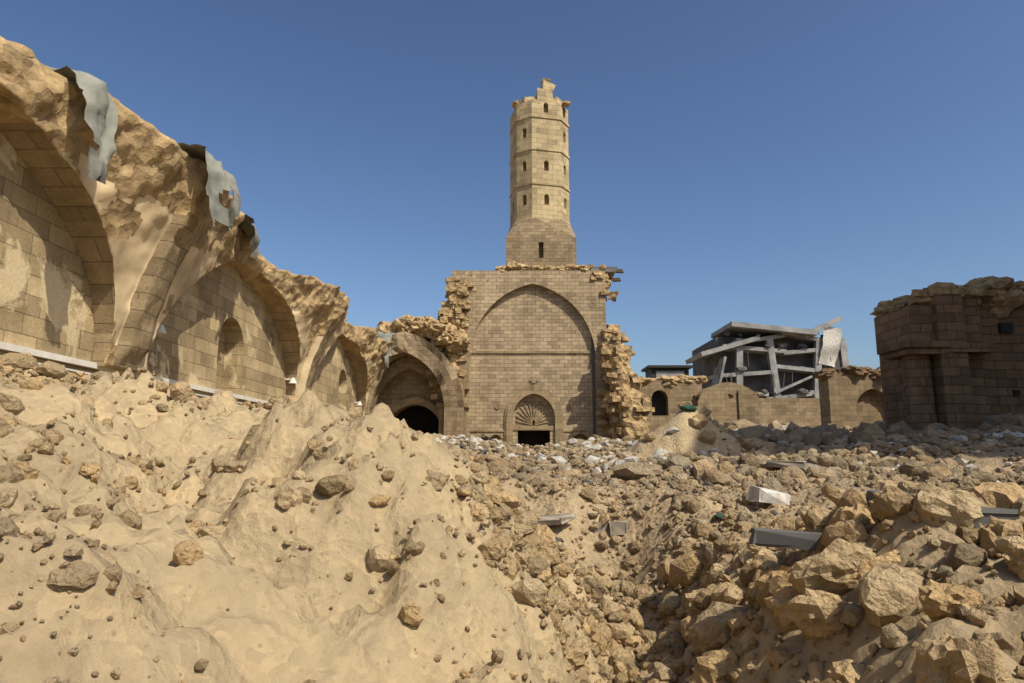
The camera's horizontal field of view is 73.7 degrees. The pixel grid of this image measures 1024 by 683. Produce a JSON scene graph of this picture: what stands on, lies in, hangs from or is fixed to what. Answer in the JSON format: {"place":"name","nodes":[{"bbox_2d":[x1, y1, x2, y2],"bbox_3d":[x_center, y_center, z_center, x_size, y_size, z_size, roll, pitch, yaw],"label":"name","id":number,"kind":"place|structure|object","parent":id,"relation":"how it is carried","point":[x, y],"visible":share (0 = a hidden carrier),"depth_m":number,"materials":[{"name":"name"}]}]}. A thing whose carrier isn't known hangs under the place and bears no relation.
{"place":"outdoors","nodes":[
{"label":"outdoors","id":0,"kind":"place"},
{"bbox_2d":[379,340,440,417],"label":"recessed arch wall","id":1,"kind":"structure","parent":0,"point":[409,384],"depth_m":42.69,"materials":[{"name":"beige stone"}]},
{"bbox_2d":[390,397,438,418],"bbox_3d":[-6.050,6.531,42.059,4.300,6.200,0.280,0,-10,0],"label":"door arch","id":2,"kind":"structure","parent":1,"relation":"attached to","point":[401,404],"depth_m":42.36,"materials":[{"name":"beige stone"}]},
{"bbox_2d":[0,366,1023,682],"bbox_3d":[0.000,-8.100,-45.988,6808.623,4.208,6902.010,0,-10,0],"label":"terrain","id":3,"kind":"structure","parent":0,"point":[278,622],"depth_m":3.35,"materials":[{"name":"beige sand"}]},
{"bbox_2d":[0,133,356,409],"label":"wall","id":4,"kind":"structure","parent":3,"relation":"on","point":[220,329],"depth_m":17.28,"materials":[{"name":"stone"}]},
{"bbox_2d":[0,341,267,403],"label":"stone ledge","id":5,"kind":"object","parent":4,"relation":"attached to","point":[4,346],"depth_m":14.02,"materials":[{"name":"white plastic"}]},
{"bbox_2d":[0,46,295,290],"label":"rubble wall","id":6,"kind":"structure","parent":4,"relation":"on","point":[249,274],"depth_m":22.47,"materials":[{"name":"beige stone"}]},
{"bbox_2d":[157,324,166,334],"bbox_3d":[-8.774,-0.308,16.882,0.452,0.220,0.320,0,-10,0],"label":"wall lamp","id":7,"kind":"object","parent":4,"relation":"attached to","point":[161,330],"visible":0.43,"depth_m":16.82,"materials":[{"name":"white plastic"}]},
{"bbox_2d":[285,378,296,383],"bbox_3d":[-8.774,1.557,27.115,0.452,0.220,0.320,0,-10,0],"label":"wall lamp","id":8,"kind":"object","parent":4,"relation":"attached to","point":[292,381],"visible":1,"depth_m":27.07,"materials":[{"name":"white glass"}]},
{"bbox_2d":[0,36,392,416],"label":"ruined vaulted wall","id":9,"kind":"structure","parent":3,"relation":"on","point":[152,244],"depth_m":14.82,"materials":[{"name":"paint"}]},
{"bbox_2d":[47,66,117,184],"bbox_3d":[-7.879,-3.882,12.389,1.206,2.087,0.770,0,-10,0],"label":"roof sheet","id":10,"kind":"object","parent":9,"relation":"on","point":[101,116],"visible":0.88,"depth_m":12.34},
{"bbox_2d":[178,143,240,231],"bbox_3d":[-7.246,-3.390,15.918,1.402,1.874,1.754,0,-10,0],"label":"roof sheet","id":11,"kind":"object","parent":9,"relation":"on","point":[218,181],"visible":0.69,"depth_m":15.70,"materials":[{"name":"grey metal"}]},
{"bbox_2d":[239,214,260,258],"bbox_3d":[-8.211,-3.068,20.530,1.295,0.952,2.392,3,-10,-16],"label":"roof sheet","id":12,"kind":"object","parent":9,"relation":"on","point":[248,227],"visible":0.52,"depth_m":20.29,"materials":[{"name":"grey metal"}]},
{"bbox_2d":[396,406,438,433],"bbox_3d":[-6.250,7.040,45.097,4.700,6.200,3.720,0,-10,0],"label":"arched doorway","id":13,"kind":"structure","parent":3,"relation":"on","point":[424,420],"depth_m":43.56,"materials":[{"name":"black"}]},
{"bbox_2d":[371,331,464,435],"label":"aisle vault remains","id":14,"kind":"object","parent":3,"relation":"on","point":[415,353],"visible":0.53,"depth_m":40.59,"materials":[{"name":"beige stone"}]},
{"bbox_2d":[376,331,394,367],"bbox_3d":[-7.899,0.503,40.854,1.795,2.302,1.446,0,-10,0],"label":"roof sheet","id":15,"kind":"object","parent":14,"relation":"on","point":[386,336],"visible":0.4,"depth_m":40.47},
{"bbox_2d":[371,315,470,353],"bbox_3d":[-6.202,-0.421,42.082,7.436,2.541,2.730,0,-10,0],"label":"rubble","id":16,"kind":"object","parent":14,"relation":"on","point":[451,339],"visible":0.65,"depth_m":41.29,"materials":[{"name":"beige stone"}]},
{"bbox_2d":[436,345,469,437],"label":"nave arcade pier","id":17,"kind":"structure","parent":3,"relation":"on","point":[464,365],"depth_m":41.55,"materials":[{"name":"beige stone"}]},
{"bbox_2d":[0,364,1023,682],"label":"rubble clods","id":18,"kind":"object","parent":3,"relation":"on","point":[544,564],"visible":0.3,"depth_m":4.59,"materials":[{"name":"beige stone"}]},
{"bbox_2d":[0,353,1023,487],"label":"rubble stones","id":19,"kind":"object","parent":3,"relation":"on","point":[929,445],"visible":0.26,"depth_m":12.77,"materials":[{"name":"beige stone"}]},
{"bbox_2d":[452,270,607,443],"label":"facade wall","id":20,"kind":"structure","parent":3,"relation":"on","point":[537,310],"depth_m":42.85,"materials":[{"name":"beige stone"}]},
{"bbox_2d":[426,261,619,399],"bbox_3d":[0.828,-0.620,42.767,12.038,9.280,2.580,0,-10,0],"label":"broken masonry edge","id":21,"kind":"object","parent":20,"relation":"attached to","point":[455,306],"visible":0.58,"depth_m":42.83,"materials":[{"name":"beige stone"}]},
{"bbox_2d":[518,431,548,445],"bbox_3d":[1.200,7.311,44.595,8.400,5.500,3.620,0,-10,0],"label":"doorway","id":22,"kind":"structure","parent":20,"relation":"in","point":[532,438],"depth_m":42.97,"materials":[{"name":"black"}]},
{"bbox_2d":[515,401,551,424],"bbox_3d":[1.350,4.443,42.429,2.305,1.508,0.050,0,-10,0],"label":"radiating fan carving","id":23,"kind":"object","parent":20,"relation":"attached to","point":[533,421],"visible":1,"depth_m":42.37},
{"bbox_2d":[510,100,569,226],"bbox_3d":[1.950,-12.281,48.999,4.164,8.600,4.164,0,-10,0],"label":"minaret shaft","id":24,"kind":"object","parent":20,"relation":"on","point":[544,167],"visible":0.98,"depth_m":47.39,"materials":[{"name":"beige stone"}]},
{"bbox_2d":[512,80,562,108],"bbox_3d":[1.921,-17.370,49.834,3.976,1.914,3.431,0,-10,0],"label":"broken tower top","id":25,"kind":"object","parent":24,"relation":"on","point":[544,92],"visible":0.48,"depth_m":48.33,"materials":[{"name":"beige stone"}]},
{"bbox_2d":[511,78,570,107],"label":"broken stones","id":26,"kind":"object","parent":25,"relation":"on","point":[566,103],"visible":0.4,"depth_m":48.41,"materials":[{"name":"beige stone"}]},
{"bbox_2d":[509,114,570,229],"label":"tower string courses","id":27,"kind":"object","parent":24,"relation":"attached to","point":[544,149],"visible":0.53,"depth_m":47.40,"materials":[{"name":"beige stone"}]},
{"bbox_2d":[506,238,576,266],"bbox_3d":[1.950,-4.884,47.761,4.700,3.400,4.700,0,-10,0],"label":"tower base","id":28,"kind":"object","parent":20,"relation":"on","point":[556,252],"visible":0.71,"depth_m":45.58,"materials":[{"name":"beige stone"}]},
{"bbox_2d":[506,217,575,237],"bbox_3d":[1.950,-7.350,48.174,4.700,1.600,4.700,0,-10,0],"label":"tower transition","id":29,"kind":"object","parent":28,"relation":"on","point":[534,227],"visible":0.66,"depth_m":45.95,"materials":[{"name":"beige stone"}]},
{"bbox_2d":[591,337,594,434],"bbox_3d":[5.050,2.341,42.466,0.111,9.000,0.111,-4,-10,22],"label":"pipe","id":30,"kind":"object","parent":20,"relation":"attached to","point":[593,387],"visible":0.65,"depth_m":42.35,"materials":[{"name":"metal"}]},
{"bbox_2d":[579,267,616,277],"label":"roof slab","id":31,"kind":"structure","parent":20,"relation":"on","point":[611,271],"depth_m":43.44,"materials":[{"name":"grey concrete"}]},
{"bbox_2d":[609,269,623,281],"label":"slabs","id":32,"kind":"structure","parent":20,"relation":"on","point":[617,279],"depth_m":44.22,"materials":[{"name":"grey concrete"}]},
{"bbox_2d":[470,351,595,443],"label":"stone molding","id":33,"kind":"structure","parent":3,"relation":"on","point":[545,393],"depth_m":42.10,"materials":[{"name":"beige stone"}]},
{"bbox_2d":[538,513,575,525],"bbox_3d":[0.333,2.146,8.150,0.761,0.196,0.438,-5,-11,28],"label":"broken slab","id":34,"kind":"object","parent":3,"relation":"on","point":[554,519],"depth_m":7.94,"materials":[{"name":"concrete"}]},
{"bbox_2d":[593,521,609,532],"bbox_3d":[1.074,2.270,8.292,0.235,0.198,0.216,2,-10,-12],"label":"scrap","id":35,"kind":"object","parent":3,"relation":"on","point":[605,528],"depth_m":8.20,"materials":[{"name":"grey concrete"}]},
{"bbox_2d":[608,520,626,535],"bbox_3d":[1.264,2.258,8.270,0.237,0.198,0.213,0,-10,0],"label":"stone block","id":36,"kind":"object","parent":3,"relation":"on","point":[618,528],"depth_m":8.18,"materials":[{"name":"grey concrete"}]},
{"bbox_2d":[595,324,654,439],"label":"broken masonry wall","id":37,"kind":"structure","parent":3,"relation":"on","point":[626,412],"depth_m":40.29,"materials":[{"name":"beige stone"}]},
{"bbox_2d":[277,395,1023,587],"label":"rubble chunks","id":38,"kind":"object","parent":3,"relation":"on","point":[685,569],"depth_m":13.23,"materials":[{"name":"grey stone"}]},
{"bbox_2d":[638,380,701,432],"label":"ruin wall","id":39,"kind":"structure","parent":3,"relation":"on","point":[676,395],"depth_m":52.06,"materials":[{"name":"beige stone"}]},
{"bbox_2d":[651,391,665,415],"bbox_3d":[11.250,4.815,53.007,1.500,2.200,0.150,0,-10,0],"label":"window opening","id":40,"kind":"object","parent":39,"relation":"in","point":[658,401],"visible":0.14,"depth_m":52.93,"materials":[{"name":"black"}]},
{"bbox_2d":[642,375,708,386],"bbox_3d":[11.595,3.194,52.882,7.188,1.192,2.071,0,-10,0],"label":"broken wall top","id":41,"kind":"object","parent":39,"relation":"on","point":[670,381],"visible":0.52,"depth_m":52.18,"materials":[{"name":"beige stone"}]},
{"bbox_2d":[680,405,696,410],"bbox_3d":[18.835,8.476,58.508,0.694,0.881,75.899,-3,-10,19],"label":"green tarp","id":42,"kind":"object","parent":3,"relation":"on","point":[688,407],"visible":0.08,"depth_m":23.44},
{"bbox_2d":[691,382,761,424],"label":"ruined wall","id":43,"kind":"structure","parent":3,"relation":"on","point":[721,403],"depth_m":49.94,"materials":[{"name":"beige stone"}]},
{"bbox_2d":[692,391,759,399],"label":"stones","id":44,"kind":"object","parent":43,"relation":"on","point":[696,396],"visible":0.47,"depth_m":50.28,"materials":[{"name":"beige stone"}]},
{"bbox_2d":[714,512,738,518],"bbox_3d":[2.158,1.685,6.482,0.659,0.166,0.167,4,-10,-24],"label":"green cloth scrap","id":45,"kind":"object","parent":3,"relation":"on","point":[718,515],"visible":0.11,"depth_m":6.33,"materials":[{"name":"green fabric"}]},
{"bbox_2d":[746,485,790,505],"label":"concrete block","id":46,"kind":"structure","parent":3,"relation":"on","point":[760,494],"depth_m":7.61,"materials":[{"name":"concrete"}]},
{"bbox_2d":[748,527,822,550],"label":"concrete beam","id":47,"kind":"structure","parent":3,"relation":"on","point":[788,539],"depth_m":3.40,"materials":[{"name":"concrete"}]},
{"bbox_2d":[759,398,820,427],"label":"ruin wall","id":48,"kind":"structure","parent":3,"relation":"on","point":[801,411],"depth_m":59.82,"materials":[{"name":"stone"}]},
{"bbox_2d":[766,460,830,469],"bbox_3d":[4.690,2.054,11.137,0.618,0.254,1.230,-9,-13,43],"label":"debris slab","id":49,"kind":"object","parent":3,"relation":"on","point":[781,464],"depth_m":10.75,"materials":[{"name":"grey concrete"}]},
{"bbox_2d":[621,401,1023,456],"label":"rubble stones","id":50,"kind":"object","parent":3,"relation":"on","point":[748,435],"visible":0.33,"depth_m":23.70,"materials":[{"name":"brown stone"}]},
{"bbox_2d":[818,373,884,427],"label":"ruin wall","id":51,"kind":"structure","parent":3,"relation":"on","point":[847,399],"depth_m":40.16,"materials":[{"name":"beige stone"}]},
{"bbox_2d":[812,365,880,380],"bbox_3d":[22.709,1.900,40.703,9.357,1.176,2.136,0,-10,0],"label":"broken wall top","id":52,"kind":"object","parent":51,"relation":"on","point":[823,374],"visible":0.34,"depth_m":40.19,"materials":[{"name":"beige stone"}]},
{"bbox_2d":[685,480,1023,682],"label":"boulders","id":53,"kind":"object","parent":3,"relation":"on","point":[830,575],"visible":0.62,"depth_m":2.90,"materials":[{"name":"beige stone"}]},
{"bbox_2d":[723,481,1023,626],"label":"boulders","id":54,"kind":"object","parent":3,"relation":"on","point":[852,614],"visible":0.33,"depth_m":3.01,"materials":[{"name":"beige stone"}]},
{"bbox_2d":[866,490,1018,528],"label":"debris pieces","id":55,"kind":"object","parent":3,"relation":"on","point":[1003,513],"depth_m":2.93,"materials":[{"name":"concrete"}]},
{"bbox_2d":[874,293,1023,429],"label":"ruined stone building","id":56,"kind":"structure","parent":3,"relation":"on","point":[972,391],"depth_m":27.49,"materials":[{"name":"beige stone"}]},
{"bbox_2d":[877,340,994,430],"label":"pier column and capital","id":57,"kind":"structure","parent":56,"relation":"attached to","point":[913,356],"depth_m":26.99,"materials":[{"name":"beige stone"}]},
{"bbox_2d":[869,276,1023,318],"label":"broken wall top","id":58,"kind":"object","parent":56,"relation":"on","point":[1002,297],"visible":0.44,"depth_m":27.83,"materials":[{"name":"beige stone"}]},
{"bbox_2d":[997,323,1020,394],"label":"wall openings","id":59,"kind":"object","parent":56,"relation":"attached to","point":[1005,328],"visible":1,"depth_m":27.77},
{"bbox_2d":[0,0,1023,377],"label":"sky","id":60,"kind":"structure","parent":0,"point":[806,164],"materials":[{"name":"blue"}]},
{"bbox_2d":[641,365,692,377],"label":"rooftop shed","id":61,"kind":"structure","parent":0,"point":[650,371],"depth_m":56.38,"materials":[{"name":"metal"}]},
{"bbox_2d":[656,371,683,376],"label":"building wall","id":62,"kind":"structure","parent":61,"relation":"attached to","point":[667,373],"depth_m":56.32,"materials":[{"name":"grey concrete"}]},
{"bbox_2d":[449,432,1023,541],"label":"rubble","id":63,"kind":"object","parent":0,"point":[706,483],"visible":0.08,"depth_m":17.45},
{"bbox_2d":[685,316,848,397],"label":"collapsed building","id":64,"kind":"structure","parent":0,"point":[768,334],"depth_m":76.71,"materials":[{"name":"grey concrete"}]},
{"bbox_2d":[720,332,831,397],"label":"bombed building debris","id":65,"kind":"object","parent":64,"relation":"on","point":[802,391],"visible":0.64,"depth_m":75.75,"materials":[{"name":"grey concrete"}]},
{"bbox_2d":[818,327,841,366],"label":"hanging sheet","id":66,"kind":"object","parent":64,"relation":"hanging from","point":[832,336],"visible":1,"depth_m":75.57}
]}

